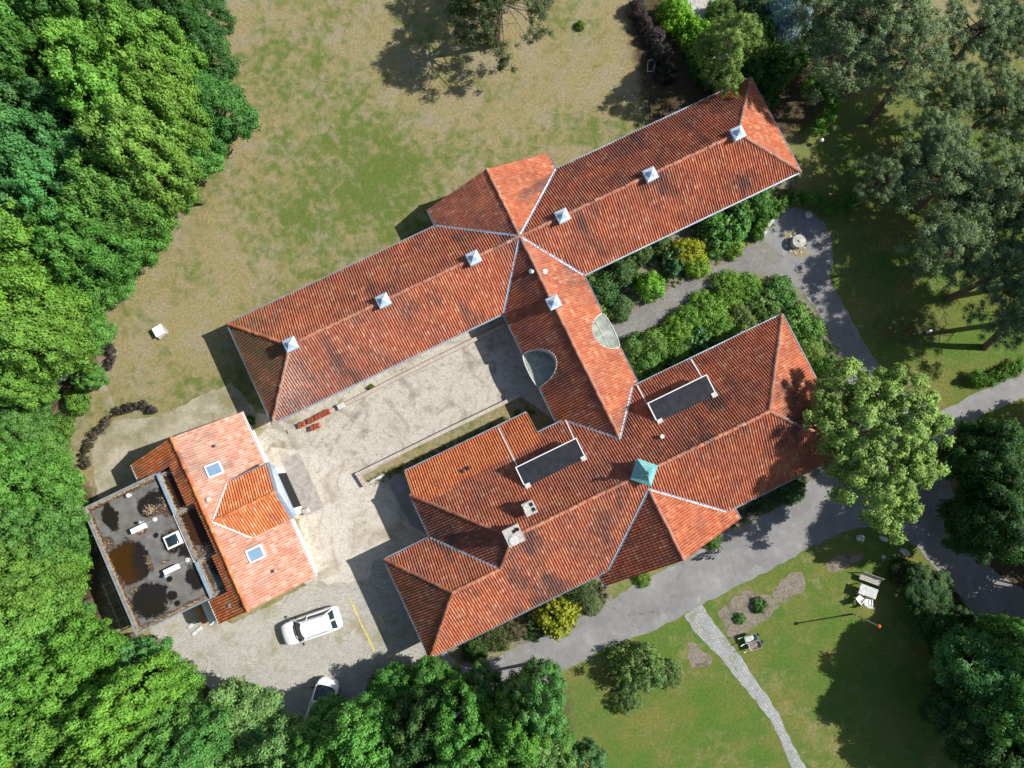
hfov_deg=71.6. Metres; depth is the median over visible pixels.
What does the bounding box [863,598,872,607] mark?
garden chair
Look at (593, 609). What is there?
shrub
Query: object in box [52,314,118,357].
oak tree
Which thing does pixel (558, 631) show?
shrub
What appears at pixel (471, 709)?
oak tree
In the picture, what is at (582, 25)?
shrub
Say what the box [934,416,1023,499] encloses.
oak tree
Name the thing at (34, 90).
oak tree
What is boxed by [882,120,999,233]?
pine tree
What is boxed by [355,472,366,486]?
garden wall
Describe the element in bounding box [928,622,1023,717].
oak tree
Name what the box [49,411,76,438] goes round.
shrub
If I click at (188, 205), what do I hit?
oak tree
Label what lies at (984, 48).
pine tree
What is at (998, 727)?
oak tree
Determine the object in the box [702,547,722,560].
bicycle
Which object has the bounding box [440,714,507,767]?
oak tree
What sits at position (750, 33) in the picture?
birch tree
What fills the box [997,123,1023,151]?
pine tree
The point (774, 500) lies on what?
shrub
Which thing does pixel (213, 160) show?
oak tree
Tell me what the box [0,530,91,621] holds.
oak tree
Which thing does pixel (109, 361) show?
heather
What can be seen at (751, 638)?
wheelbarrow
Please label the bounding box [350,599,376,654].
painted line
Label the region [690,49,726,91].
shrub
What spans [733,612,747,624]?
shrub
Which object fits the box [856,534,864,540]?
boulder
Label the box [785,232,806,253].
garden well
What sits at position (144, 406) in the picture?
heather
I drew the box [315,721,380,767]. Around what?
oak tree
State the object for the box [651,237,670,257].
shrub
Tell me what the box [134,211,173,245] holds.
oak tree
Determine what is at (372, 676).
shrub
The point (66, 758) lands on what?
oak tree
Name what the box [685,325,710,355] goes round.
shrub
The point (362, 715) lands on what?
oak tree
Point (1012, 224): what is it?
pine tree
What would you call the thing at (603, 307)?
shrub
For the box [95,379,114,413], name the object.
garden path
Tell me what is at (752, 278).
shrub
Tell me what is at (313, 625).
parked car
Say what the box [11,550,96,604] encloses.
oak tree
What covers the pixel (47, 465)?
oak tree
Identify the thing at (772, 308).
shrub
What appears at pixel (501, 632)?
shrub
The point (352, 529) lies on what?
sand track
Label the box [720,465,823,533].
planting bed
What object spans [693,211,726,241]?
shrub
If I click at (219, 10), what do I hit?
oak tree
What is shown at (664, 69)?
shrub
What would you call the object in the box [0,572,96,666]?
oak tree
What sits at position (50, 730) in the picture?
oak tree
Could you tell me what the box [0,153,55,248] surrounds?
oak tree
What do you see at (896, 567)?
shrub
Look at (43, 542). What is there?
oak tree
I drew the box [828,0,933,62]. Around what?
pine tree
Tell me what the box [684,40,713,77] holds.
shrub
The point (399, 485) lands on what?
dark terrace
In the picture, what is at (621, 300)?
shrub
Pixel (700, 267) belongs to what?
shrub
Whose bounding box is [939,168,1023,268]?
pine tree
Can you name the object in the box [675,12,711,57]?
shrub
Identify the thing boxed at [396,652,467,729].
oak tree
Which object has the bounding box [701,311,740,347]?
shrub
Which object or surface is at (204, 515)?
annex building
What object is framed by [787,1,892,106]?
pine tree
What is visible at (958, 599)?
shrub
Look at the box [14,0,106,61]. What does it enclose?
oak tree
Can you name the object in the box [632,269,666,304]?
shrub
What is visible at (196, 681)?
oak tree
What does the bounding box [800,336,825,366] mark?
shrub
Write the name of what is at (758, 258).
paved path
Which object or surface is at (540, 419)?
planting bed
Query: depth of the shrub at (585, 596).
55.17 m
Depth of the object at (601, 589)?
55.50 m
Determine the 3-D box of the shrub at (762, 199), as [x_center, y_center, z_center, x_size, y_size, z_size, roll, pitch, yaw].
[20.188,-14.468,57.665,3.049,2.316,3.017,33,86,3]
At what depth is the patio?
59.97 m
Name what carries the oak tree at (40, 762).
on the ground at (387, 122)
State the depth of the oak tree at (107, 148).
47.05 m
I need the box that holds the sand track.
[270,447,409,583]
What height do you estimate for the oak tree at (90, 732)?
14.773 m
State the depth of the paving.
56.88 m
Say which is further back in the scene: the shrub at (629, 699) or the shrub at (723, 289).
the shrub at (723, 289)
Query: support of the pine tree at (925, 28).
on the ground at (387, 122)
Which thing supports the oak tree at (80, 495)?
on the ground at (387, 122)
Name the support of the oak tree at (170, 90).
on the ground at (387, 122)
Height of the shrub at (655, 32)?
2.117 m
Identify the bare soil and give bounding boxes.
[146,634,188,680]
[687,642,712,668]
[718,590,778,638]
[773,572,805,602]
[824,553,862,571]
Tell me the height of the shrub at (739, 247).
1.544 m
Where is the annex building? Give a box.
[84,411,317,634]
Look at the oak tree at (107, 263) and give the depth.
48.02 m
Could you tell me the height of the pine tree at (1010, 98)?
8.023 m
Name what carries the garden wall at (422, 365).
on the courtyard
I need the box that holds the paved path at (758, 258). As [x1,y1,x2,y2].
[610,240,783,338]
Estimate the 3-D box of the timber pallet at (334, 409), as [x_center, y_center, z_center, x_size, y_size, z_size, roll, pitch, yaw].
[-14.301,2.071,56.965,0.600,0.140,0.300,-26,86,-2]
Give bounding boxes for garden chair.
[853,593,865,605]
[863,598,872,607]
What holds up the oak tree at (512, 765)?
on the ground at (387, 122)
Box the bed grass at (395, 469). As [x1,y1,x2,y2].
[367,405,536,483]
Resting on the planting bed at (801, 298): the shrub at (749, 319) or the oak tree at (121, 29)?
the shrub at (749, 319)
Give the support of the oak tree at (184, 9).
on the ground at (387, 122)
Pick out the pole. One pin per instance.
(878, 625)
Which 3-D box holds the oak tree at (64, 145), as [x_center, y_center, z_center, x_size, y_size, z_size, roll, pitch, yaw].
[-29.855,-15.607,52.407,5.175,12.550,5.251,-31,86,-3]
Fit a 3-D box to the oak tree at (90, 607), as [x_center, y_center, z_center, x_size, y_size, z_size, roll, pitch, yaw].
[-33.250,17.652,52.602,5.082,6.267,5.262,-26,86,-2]
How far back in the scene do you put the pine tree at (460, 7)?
53.80 m
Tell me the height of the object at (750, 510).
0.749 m
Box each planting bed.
[362,397,554,484]
[460,581,612,656]
[587,174,798,321]
[619,273,847,394]
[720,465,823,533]
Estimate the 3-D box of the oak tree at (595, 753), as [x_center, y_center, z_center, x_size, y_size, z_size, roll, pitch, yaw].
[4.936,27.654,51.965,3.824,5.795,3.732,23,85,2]
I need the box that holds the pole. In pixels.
[852,613,880,627]
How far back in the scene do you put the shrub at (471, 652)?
54.73 m
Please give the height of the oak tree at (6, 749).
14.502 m
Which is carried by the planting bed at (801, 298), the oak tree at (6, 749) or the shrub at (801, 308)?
the shrub at (801, 308)
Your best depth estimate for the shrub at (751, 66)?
57.18 m
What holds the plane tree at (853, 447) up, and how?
on the ground at (387, 122)
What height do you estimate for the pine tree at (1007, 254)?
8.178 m
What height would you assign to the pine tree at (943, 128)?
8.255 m
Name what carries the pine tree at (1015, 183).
on the ground at (387, 122)
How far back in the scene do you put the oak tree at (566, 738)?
49.65 m
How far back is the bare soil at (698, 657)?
55.36 m
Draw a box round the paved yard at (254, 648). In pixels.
[150,557,468,718]
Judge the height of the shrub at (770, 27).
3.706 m
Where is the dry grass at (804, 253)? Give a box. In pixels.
[784,229,807,258]
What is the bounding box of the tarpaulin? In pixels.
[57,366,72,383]
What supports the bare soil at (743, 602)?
on the ground at (387, 122)
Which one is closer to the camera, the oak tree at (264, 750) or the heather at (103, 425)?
the oak tree at (264, 750)
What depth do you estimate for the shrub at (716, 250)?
56.98 m
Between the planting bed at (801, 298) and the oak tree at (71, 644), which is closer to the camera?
the oak tree at (71, 644)
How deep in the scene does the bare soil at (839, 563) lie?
55.99 m
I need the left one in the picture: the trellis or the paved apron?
the trellis
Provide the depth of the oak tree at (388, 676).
51.27 m
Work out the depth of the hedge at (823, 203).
57.45 m
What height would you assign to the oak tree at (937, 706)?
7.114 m
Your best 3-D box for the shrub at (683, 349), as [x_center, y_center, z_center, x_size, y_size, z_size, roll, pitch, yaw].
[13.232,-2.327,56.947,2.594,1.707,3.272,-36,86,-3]
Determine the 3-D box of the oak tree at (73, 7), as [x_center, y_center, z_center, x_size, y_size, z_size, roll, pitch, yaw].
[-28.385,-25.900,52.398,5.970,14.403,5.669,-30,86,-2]
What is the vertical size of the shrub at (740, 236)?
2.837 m
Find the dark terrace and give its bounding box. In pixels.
[387,472,426,534]
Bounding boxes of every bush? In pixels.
[897,562,955,619]
[913,603,977,659]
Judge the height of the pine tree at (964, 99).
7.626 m
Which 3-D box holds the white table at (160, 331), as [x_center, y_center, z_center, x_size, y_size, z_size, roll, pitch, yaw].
[-28.414,-4.265,57.325,0.980,0.520,0.980,44,86,3]
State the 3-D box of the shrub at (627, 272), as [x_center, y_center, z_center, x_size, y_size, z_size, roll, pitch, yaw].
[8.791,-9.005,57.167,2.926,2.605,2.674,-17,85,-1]
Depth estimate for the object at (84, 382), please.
54.36 m
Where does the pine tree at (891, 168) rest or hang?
on the ground at (387, 122)
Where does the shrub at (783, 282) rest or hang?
on the planting bed at (801, 298)
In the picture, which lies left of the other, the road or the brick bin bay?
the brick bin bay
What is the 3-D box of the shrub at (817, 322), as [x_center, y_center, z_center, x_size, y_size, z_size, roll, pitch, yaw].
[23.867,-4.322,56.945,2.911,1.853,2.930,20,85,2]
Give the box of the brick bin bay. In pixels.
[195,604,207,624]
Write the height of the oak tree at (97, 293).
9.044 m
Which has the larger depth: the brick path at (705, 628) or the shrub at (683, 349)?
the shrub at (683, 349)
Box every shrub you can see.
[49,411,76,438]
[62,385,92,415]
[247,415,255,424]
[366,674,394,690]
[459,635,488,663]
[480,624,513,652]
[504,612,536,639]
[522,615,544,643]
[533,596,581,642]
[564,579,598,608]
[575,20,585,30]
[579,596,604,616]
[586,271,625,308]
[600,304,609,319]
[604,256,638,288]
[606,640,666,695]
[607,293,633,324]
[612,683,644,717]
[619,330,648,363]
[626,0,647,20]
[627,245,654,267]
[629,346,666,379]
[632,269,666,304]
[633,11,652,32]
[633,572,651,588]
[639,326,669,362]
[642,23,665,48]
[648,42,673,65]
[650,657,683,690]
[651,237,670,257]
[653,0,695,37]
[653,61,676,84]
[659,246,688,278]
[661,311,696,346]
[661,336,691,367]
[671,237,707,266]
[671,303,706,333]
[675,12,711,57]
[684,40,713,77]
[684,255,711,279]
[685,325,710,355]
[686,288,730,327]
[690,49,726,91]
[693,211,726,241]
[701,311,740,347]
[702,228,732,259]
[702,534,723,550]
[704,0,736,29]
[708,268,751,309]
[711,67,744,93]
[713,206,751,246]
[719,234,744,261]
[724,200,755,226]
[728,300,758,330]
[733,269,761,300]
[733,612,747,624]
[738,0,773,18]
[739,55,769,92]
[741,287,780,321]
[743,12,779,54]
[746,189,777,223]
[750,487,784,515]
[751,41,799,93]
[751,596,768,613]
[757,70,784,110]
[758,0,787,35]
[762,274,798,309]
[765,0,812,45]
[774,40,810,76]
[777,478,806,507]
[783,301,810,331]
[792,313,827,348]
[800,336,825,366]
[801,11,839,59]
[810,353,837,377]
[812,355,848,388]
[887,557,917,585]
[950,591,965,606]
[1006,114,1017,126]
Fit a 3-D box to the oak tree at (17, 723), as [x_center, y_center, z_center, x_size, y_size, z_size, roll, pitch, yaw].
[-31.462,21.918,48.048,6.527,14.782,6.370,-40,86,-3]
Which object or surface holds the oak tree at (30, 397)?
on the ground at (387, 122)
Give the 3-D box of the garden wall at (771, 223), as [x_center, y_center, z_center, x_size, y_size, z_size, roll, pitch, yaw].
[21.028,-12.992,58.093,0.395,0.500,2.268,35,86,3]
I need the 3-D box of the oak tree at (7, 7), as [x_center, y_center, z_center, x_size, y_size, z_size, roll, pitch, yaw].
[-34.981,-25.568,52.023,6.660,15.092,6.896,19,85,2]
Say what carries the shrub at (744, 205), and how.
on the planting bed at (691, 231)
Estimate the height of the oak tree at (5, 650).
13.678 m
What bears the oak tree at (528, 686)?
on the ground at (387, 122)
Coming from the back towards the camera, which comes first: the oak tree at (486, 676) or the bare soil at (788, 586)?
the bare soil at (788, 586)
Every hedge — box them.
[750,193,789,241]
[787,185,869,217]
[799,73,842,139]
[963,355,1023,388]
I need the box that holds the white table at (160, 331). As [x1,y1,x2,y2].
[152,323,167,338]
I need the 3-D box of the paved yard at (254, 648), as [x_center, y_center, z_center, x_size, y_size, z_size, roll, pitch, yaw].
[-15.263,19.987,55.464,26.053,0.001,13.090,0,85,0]
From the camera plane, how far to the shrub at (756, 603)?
55.37 m
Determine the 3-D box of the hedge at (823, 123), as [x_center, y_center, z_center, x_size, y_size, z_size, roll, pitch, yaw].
[25.313,-22.866,58.293,3.205,1.802,5.605,0,85,0]
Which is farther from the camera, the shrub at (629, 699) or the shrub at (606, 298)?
the shrub at (606, 298)
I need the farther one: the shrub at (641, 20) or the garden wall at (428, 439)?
the shrub at (641, 20)
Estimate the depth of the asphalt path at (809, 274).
57.99 m
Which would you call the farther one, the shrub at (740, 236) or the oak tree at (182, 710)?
the shrub at (740, 236)
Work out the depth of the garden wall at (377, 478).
56.44 m
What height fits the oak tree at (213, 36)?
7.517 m
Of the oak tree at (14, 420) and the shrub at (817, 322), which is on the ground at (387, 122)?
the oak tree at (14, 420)
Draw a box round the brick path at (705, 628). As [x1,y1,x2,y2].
[684,605,805,767]
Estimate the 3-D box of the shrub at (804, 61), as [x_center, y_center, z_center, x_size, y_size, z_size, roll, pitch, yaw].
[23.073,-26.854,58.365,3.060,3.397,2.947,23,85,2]
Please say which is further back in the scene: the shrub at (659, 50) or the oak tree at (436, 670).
the shrub at (659, 50)
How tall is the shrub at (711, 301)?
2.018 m
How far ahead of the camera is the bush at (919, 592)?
53.88 m
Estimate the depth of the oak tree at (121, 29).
48.02 m
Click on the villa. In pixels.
(616, 471)
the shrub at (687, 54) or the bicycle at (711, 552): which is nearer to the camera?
the bicycle at (711, 552)
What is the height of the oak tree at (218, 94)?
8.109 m
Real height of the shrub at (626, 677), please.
4.014 m
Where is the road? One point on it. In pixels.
(762, 544)
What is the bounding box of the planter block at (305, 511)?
[302,507,310,514]
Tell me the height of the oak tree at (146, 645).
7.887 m
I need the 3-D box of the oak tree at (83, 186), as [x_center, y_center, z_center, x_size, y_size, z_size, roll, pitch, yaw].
[-28.160,-13.040,51.629,5.919,13.652,6.211,-22,85,-2]
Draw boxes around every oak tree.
[0,0,58,76]
[0,13,77,118]
[0,59,69,142]
[0,100,84,199]
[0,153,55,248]
[0,153,112,244]
[0,196,100,294]
[0,247,94,339]
[0,293,104,387]
[0,348,71,409]
[0,394,57,462]
[0,439,81,523]
[0,486,91,577]
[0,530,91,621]
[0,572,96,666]
[0,612,135,717]
[0,620,91,719]
[0,664,82,767]
[0,714,34,767]
[10,425,76,483]
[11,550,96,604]
[12,74,75,128]
[12,715,103,767]
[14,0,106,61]
[18,462,89,509]
[20,505,94,558]
[20,666,151,767]
[24,194,145,291]
[27,255,120,330]
[28,119,130,199]
[38,6,123,108]
[41,595,99,637]
[46,51,174,171]
[49,702,172,767]
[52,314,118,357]
[55,149,182,244]
[59,0,152,61]
[61,648,193,761]
[69,87,204,215]
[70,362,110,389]
[75,638,137,686]
[91,270,140,301]
[92,202,170,271]
[96,0,210,96]
[100,634,178,691]
[102,687,207,767]
[109,43,214,155]
[127,0,208,57]
[128,160,192,216]
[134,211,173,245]
[137,721,230,767]
[139,657,207,734]
[146,689,239,767]
[168,118,226,182]
[174,11,240,82]
[175,66,261,155]
[193,0,236,37]
[200,675,293,767]
[200,728,253,767]
[240,711,322,767]
[282,704,354,767]
[308,691,352,727]
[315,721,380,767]
[324,691,413,767]
[365,661,421,732]
[379,683,461,767]
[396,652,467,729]
[426,673,500,767]
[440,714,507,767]
[463,657,504,702]
[477,676,552,767]
[479,719,517,767]
[503,655,567,741]
[523,734,576,767]
[529,713,575,767]
[557,736,607,767]
[916,664,1019,755]
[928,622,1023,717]
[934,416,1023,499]
[935,476,1023,566]
[940,713,1023,767]
[951,659,1023,749]
[969,613,1023,679]
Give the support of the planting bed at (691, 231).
on the ground at (387, 122)
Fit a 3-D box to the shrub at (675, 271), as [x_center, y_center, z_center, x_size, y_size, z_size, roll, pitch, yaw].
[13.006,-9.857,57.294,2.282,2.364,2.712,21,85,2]
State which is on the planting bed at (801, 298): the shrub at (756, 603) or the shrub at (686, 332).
the shrub at (686, 332)
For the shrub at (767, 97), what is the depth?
57.51 m
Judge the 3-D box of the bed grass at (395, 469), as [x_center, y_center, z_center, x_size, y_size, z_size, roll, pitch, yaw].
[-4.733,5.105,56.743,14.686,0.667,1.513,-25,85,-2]
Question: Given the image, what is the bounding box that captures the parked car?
[281,606,342,645]
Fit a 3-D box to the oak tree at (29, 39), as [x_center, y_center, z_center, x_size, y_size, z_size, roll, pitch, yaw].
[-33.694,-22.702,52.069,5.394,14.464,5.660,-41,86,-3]
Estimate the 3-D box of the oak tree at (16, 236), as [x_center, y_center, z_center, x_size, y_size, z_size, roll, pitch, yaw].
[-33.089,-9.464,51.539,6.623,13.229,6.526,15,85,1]
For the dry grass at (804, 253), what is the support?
on the asphalt path at (809, 274)
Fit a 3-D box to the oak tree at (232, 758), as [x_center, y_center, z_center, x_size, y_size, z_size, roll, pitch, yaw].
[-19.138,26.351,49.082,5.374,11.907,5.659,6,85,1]
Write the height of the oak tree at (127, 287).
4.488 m
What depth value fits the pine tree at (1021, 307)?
49.95 m
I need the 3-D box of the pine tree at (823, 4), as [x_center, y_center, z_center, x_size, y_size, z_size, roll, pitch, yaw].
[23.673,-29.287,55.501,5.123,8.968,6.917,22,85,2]
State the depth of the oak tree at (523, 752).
44.87 m
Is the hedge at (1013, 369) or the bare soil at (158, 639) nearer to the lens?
the bare soil at (158, 639)
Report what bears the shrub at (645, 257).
on the planting bed at (691, 231)
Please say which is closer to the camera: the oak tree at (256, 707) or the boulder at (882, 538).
the oak tree at (256, 707)
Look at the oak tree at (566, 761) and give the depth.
46.92 m
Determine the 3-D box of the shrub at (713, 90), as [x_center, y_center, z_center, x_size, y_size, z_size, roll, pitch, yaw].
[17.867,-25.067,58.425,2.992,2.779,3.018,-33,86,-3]
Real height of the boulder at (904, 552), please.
0.310 m
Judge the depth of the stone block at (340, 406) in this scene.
56.62 m
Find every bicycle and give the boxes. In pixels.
[698,547,718,560]
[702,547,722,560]
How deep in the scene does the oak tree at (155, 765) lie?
44.03 m
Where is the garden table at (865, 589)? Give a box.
[855,583,877,598]
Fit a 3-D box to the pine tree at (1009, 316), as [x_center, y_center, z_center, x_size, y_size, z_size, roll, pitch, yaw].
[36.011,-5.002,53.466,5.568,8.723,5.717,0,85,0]
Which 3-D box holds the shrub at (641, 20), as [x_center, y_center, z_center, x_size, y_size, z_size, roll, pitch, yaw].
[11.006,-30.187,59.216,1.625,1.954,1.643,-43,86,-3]
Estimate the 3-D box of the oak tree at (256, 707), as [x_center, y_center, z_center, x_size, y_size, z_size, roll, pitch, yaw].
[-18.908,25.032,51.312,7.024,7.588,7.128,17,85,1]
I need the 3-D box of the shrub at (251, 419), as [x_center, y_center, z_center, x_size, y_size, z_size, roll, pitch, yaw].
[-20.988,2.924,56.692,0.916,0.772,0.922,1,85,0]
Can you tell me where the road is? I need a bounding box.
[459,363,1023,719]
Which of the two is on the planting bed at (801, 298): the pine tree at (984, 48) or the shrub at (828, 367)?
the shrub at (828, 367)
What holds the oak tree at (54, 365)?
on the ground at (387, 122)
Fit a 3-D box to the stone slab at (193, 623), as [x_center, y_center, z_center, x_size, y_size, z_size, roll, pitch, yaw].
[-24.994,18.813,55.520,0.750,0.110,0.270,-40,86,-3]
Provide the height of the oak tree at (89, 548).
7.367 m
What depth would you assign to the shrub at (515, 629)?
55.09 m
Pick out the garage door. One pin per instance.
(284, 478)
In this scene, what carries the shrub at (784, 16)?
on the ground at (387, 122)
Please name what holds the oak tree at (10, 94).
on the ground at (387, 122)
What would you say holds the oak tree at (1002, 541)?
on the ground at (387, 122)
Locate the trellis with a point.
(103, 585)
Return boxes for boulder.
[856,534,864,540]
[879,535,888,541]
[900,548,909,556]
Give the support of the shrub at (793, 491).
on the planting bed at (810, 475)
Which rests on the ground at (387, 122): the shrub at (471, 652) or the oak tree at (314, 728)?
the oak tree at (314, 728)
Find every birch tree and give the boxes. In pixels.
[691,23,745,98]
[693,9,771,65]
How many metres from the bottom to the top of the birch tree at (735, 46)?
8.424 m
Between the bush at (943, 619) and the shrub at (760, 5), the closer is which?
the bush at (943, 619)
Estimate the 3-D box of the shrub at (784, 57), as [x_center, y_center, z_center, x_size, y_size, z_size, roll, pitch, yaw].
[21.396,-25.915,57.960,4.064,4.323,3.903,-18,85,-1]
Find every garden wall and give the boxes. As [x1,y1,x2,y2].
[337,322,506,408]
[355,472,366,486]
[359,394,520,474]
[366,474,384,484]
[763,218,776,237]
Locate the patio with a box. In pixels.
[687,0,713,20]
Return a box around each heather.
[78,415,110,469]
[102,342,116,370]
[111,400,158,416]
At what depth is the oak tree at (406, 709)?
45.66 m
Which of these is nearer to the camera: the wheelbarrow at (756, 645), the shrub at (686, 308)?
the wheelbarrow at (756, 645)
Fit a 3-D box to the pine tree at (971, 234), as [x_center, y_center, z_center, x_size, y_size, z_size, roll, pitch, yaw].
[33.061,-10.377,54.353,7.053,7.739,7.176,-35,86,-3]
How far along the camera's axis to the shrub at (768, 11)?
58.28 m
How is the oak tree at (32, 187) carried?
on the ground at (387, 122)
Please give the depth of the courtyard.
57.05 m
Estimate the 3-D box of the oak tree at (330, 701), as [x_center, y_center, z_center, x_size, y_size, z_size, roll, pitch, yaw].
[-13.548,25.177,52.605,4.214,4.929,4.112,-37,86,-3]
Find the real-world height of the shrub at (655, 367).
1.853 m
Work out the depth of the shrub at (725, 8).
58.21 m
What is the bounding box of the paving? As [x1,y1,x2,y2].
[92,383,268,498]
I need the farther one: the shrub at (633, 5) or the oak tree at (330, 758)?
the shrub at (633, 5)
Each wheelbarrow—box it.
[738,633,759,645]
[743,640,763,652]
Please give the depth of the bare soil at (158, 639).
55.48 m
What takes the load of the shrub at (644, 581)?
on the ground at (387, 122)
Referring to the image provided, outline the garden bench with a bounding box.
[858,572,884,585]
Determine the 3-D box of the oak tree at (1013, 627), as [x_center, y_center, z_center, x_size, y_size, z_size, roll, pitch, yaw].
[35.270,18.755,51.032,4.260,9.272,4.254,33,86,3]
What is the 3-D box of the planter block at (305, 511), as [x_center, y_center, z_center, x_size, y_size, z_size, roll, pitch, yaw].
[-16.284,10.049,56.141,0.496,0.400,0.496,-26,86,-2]
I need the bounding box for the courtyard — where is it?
[257,316,553,585]
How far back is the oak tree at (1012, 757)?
49.10 m
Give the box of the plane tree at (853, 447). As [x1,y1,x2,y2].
[802,356,955,545]
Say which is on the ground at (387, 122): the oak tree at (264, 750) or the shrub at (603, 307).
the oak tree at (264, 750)
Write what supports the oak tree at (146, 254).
on the ground at (387, 122)
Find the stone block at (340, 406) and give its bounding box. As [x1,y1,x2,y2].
[336,402,344,409]
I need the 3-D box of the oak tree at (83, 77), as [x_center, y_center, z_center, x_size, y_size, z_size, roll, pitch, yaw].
[-27.531,-18.610,51.342,6.180,15.247,6.332,-6,85,-1]
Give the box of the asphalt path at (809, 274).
[763,207,879,383]
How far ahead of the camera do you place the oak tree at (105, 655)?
50.05 m
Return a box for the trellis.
[101,579,131,631]
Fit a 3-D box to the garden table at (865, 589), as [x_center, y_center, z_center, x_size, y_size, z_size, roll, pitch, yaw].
[27.622,16.111,55.438,1.400,0.750,0.775,20,85,2]
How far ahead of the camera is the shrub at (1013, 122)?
58.55 m
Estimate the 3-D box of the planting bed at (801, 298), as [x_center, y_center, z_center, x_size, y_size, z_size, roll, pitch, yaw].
[17.650,-4.115,57.569,18.902,0.001,10.004,0,85,0]
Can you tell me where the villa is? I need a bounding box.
[226,77,843,657]
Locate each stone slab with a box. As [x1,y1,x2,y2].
[187,620,196,628]
[191,626,202,635]
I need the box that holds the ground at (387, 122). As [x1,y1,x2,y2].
[1,0,1023,767]
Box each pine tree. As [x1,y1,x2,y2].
[442,0,555,72]
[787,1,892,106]
[791,0,846,37]
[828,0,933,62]
[851,149,909,208]
[855,6,968,124]
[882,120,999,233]
[891,105,976,179]
[892,195,1001,291]
[913,64,1003,136]
[928,0,1023,90]
[936,128,1023,239]
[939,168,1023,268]
[946,232,1023,306]
[957,61,1023,140]
[960,275,1023,351]
[976,0,1023,71]
[991,266,1023,338]
[995,197,1023,268]
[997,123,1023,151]
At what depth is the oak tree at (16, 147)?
45.97 m
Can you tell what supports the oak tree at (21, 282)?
on the ground at (387, 122)
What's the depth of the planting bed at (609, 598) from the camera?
55.63 m
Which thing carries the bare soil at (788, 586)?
on the ground at (387, 122)
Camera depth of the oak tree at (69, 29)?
46.85 m
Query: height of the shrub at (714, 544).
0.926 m
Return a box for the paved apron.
[281,452,323,515]
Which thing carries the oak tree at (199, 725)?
on the ground at (387, 122)
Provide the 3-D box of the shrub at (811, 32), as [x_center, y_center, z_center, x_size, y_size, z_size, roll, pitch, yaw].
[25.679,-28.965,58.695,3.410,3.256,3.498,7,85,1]
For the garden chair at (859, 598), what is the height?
0.937 m
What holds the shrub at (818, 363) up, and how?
on the planting bed at (801, 298)
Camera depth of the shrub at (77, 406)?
56.33 m
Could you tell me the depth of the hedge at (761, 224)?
57.40 m
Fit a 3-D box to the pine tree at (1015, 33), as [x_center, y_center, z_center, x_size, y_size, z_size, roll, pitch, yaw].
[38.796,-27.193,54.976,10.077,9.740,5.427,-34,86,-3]
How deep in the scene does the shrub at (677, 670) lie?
54.49 m
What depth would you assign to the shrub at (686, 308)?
56.76 m
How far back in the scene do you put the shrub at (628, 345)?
56.58 m
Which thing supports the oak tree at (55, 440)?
on the ground at (387, 122)
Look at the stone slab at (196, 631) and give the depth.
55.42 m
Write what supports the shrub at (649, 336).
on the planting bed at (801, 298)
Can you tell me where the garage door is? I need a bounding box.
[278,473,300,507]
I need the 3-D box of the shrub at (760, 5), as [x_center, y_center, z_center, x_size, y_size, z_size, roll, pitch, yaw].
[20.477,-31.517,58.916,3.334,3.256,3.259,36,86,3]
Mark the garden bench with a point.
(878, 579)
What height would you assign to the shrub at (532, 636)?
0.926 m
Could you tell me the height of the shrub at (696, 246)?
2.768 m
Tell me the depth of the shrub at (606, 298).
56.50 m

